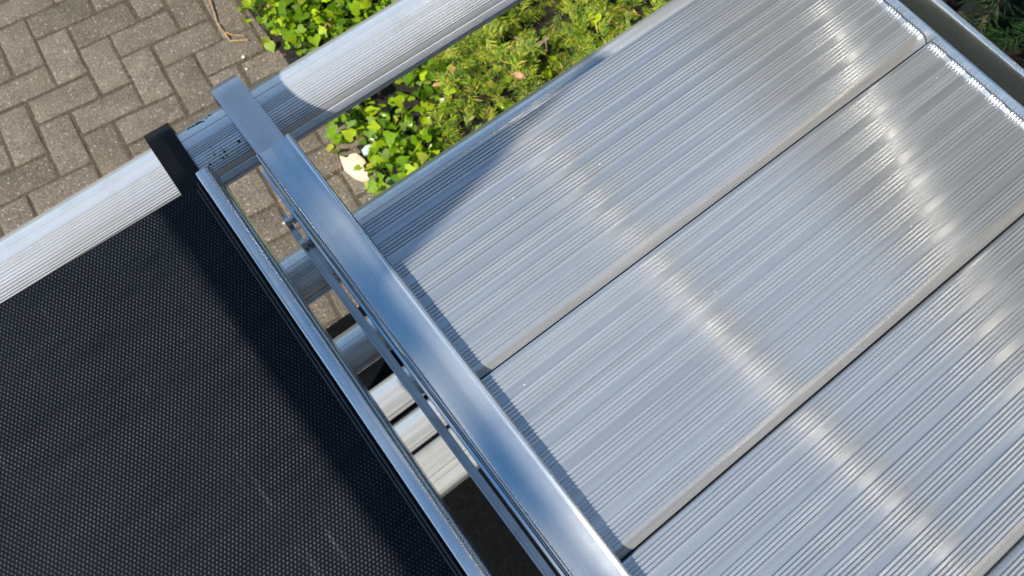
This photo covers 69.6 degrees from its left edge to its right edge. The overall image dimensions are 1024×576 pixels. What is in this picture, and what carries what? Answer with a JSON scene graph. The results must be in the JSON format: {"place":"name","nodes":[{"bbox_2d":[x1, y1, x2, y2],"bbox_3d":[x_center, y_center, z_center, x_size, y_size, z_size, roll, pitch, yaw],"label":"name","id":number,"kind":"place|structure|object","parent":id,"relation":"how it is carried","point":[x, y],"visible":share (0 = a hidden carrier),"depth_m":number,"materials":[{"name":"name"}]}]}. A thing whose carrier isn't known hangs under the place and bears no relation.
{"place":"outdoors","nodes":[
{"label":"outdoors","id":0,"kind":"place"},
{"bbox_2d":[0,0,386,328],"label":"paving","id":1,"kind":"structure","parent":0,"point":[69,153],"depth_m":2.34,"materials":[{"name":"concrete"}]},
{"bbox_2d":[209,0,247,41],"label":"twig","id":2,"kind":"object","parent":1,"relation":"on","point":[225,32],"depth_m":2.40,"materials":[{"name":"beige wood"}]},
{"bbox_2d":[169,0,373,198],"bbox_3d":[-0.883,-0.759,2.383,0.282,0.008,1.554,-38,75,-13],"label":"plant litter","id":3,"kind":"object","parent":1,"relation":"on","point":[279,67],"visible":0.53,"depth_m":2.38,"materials":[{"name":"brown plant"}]},
{"bbox_2d":[330,123,363,151],"bbox_3d":[-0.509,-0.465,2.276,0.130,0.018,0.095,-36,74,-12],"label":"dead leaf","id":4,"kind":"object","parent":1,"relation":"on","point":[349,146],"visible":0.4,"depth_m":2.27,"materials":[{"name":"beige plant"}]},
{"bbox_2d":[340,153,371,181],"bbox_3d":[-0.472,-0.369,2.236,0.069,0.030,0.119,-36,74,-12],"label":"stone","id":5,"kind":"object","parent":1,"relation":"on","point":[350,162],"visible":0.86,"depth_m":2.23,"materials":[{"name":"stone"}]},
{"bbox_2d":[326,306,559,575],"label":"rubber mat","id":6,"kind":"object","parent":1,"relation":"on","point":[501,550],"depth_m":1.90,"materials":[{"name":"black rubber"}]},
{"bbox_2d":[0,0,693,451],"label":"ladder frame","id":7,"kind":"object","parent":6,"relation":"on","point":[324,84],"visible":0.17,"depth_m":0.88,"materials":[{"name":"metal"}]},
{"bbox_2d":[0,122,495,575],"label":"scaffold deck","id":8,"kind":"structure","parent":7,"relation":"on","point":[184,391],"depth_m":0.71,"materials":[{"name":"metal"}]},
{"bbox_2d":[209,0,1023,575],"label":"scaffold deck","id":9,"kind":"structure","parent":7,"relation":"on","point":[715,288],"depth_m":0.76,"materials":[{"name":"silver metal"}]},
{"bbox_2d":[413,428,479,496],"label":"base beam","id":10,"kind":"structure","parent":6,"relation":"on","point":[444,470],"depth_m":1.87,"materials":[{"name":"metal"}]},
{"bbox_2d":[248,0,1023,181],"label":"soil","id":11,"kind":"structure","parent":0,"point":[384,95],"depth_m":2.38,"materials":[{"name":"black soil"}]},
{"bbox_2d":[236,0,646,196],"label":"ivy","id":12,"kind":"object","parent":11,"relation":"on","point":[304,10],"depth_m":2.26,"materials":[{"name":"green plant"}]},
{"bbox_2d":[362,144,372,155],"bbox_3d":[-0.440,-0.422,2.254,0.037,0.008,0.029,-20,72,-7],"label":"paper scrap","id":13,"kind":"object","parent":12,"relation":"on","point":[365,149],"visible":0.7,"depth_m":2.25,"materials":[{"name":"white paper"}]},
{"bbox_2d":[485,16,499,39],"bbox_3d":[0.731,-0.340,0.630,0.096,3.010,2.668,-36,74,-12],"label":"plant sprig","id":14,"kind":"object","parent":11,"relation":"on","point":[496,28],"visible":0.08,"depth_m":2.36,"materials":[{"name":"plant"}]},
{"bbox_2d":[400,0,669,152],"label":"juniper","id":15,"kind":"object","parent":11,"relation":"on","point":[491,30],"visible":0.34,"depth_m":2.23,"materials":[{"name":"green plant"}]},
{"bbox_2d":[511,72,524,79],"bbox_3d":[0.017,-0.635,2.216,0.039,0.011,0.034,-25,72,-9],"label":"dead leaf","id":16,"kind":"object","parent":15,"relation":"on","point":[518,75],"visible":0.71,"depth_m":2.22,"materials":[{"name":"beige plant"}]},
{"bbox_2d":[504,36,549,55],"bbox_3d":[0.044,-0.732,2.237,0.139,0.042,0.054,2,70,0],"label":"dry twig","id":17,"kind":"object","parent":15,"relation":"on","point":[544,40],"visible":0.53,"depth_m":2.23,"materials":[{"name":"brown wood"}]},
{"bbox_2d":[944,0,1023,64],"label":"conifer shrub","id":18,"kind":"object","parent":11,"relation":"on","point":[979,15],"visible":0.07,"depth_m":1.98,"materials":[{"name":"green plant"}]},
{"bbox_2d":[943,0,1023,67],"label":"ground","id":19,"kind":"structure","parent":0,"point":[1018,57],"depth_m":2.45,"materials":[{"name":"soil"}]}
]}

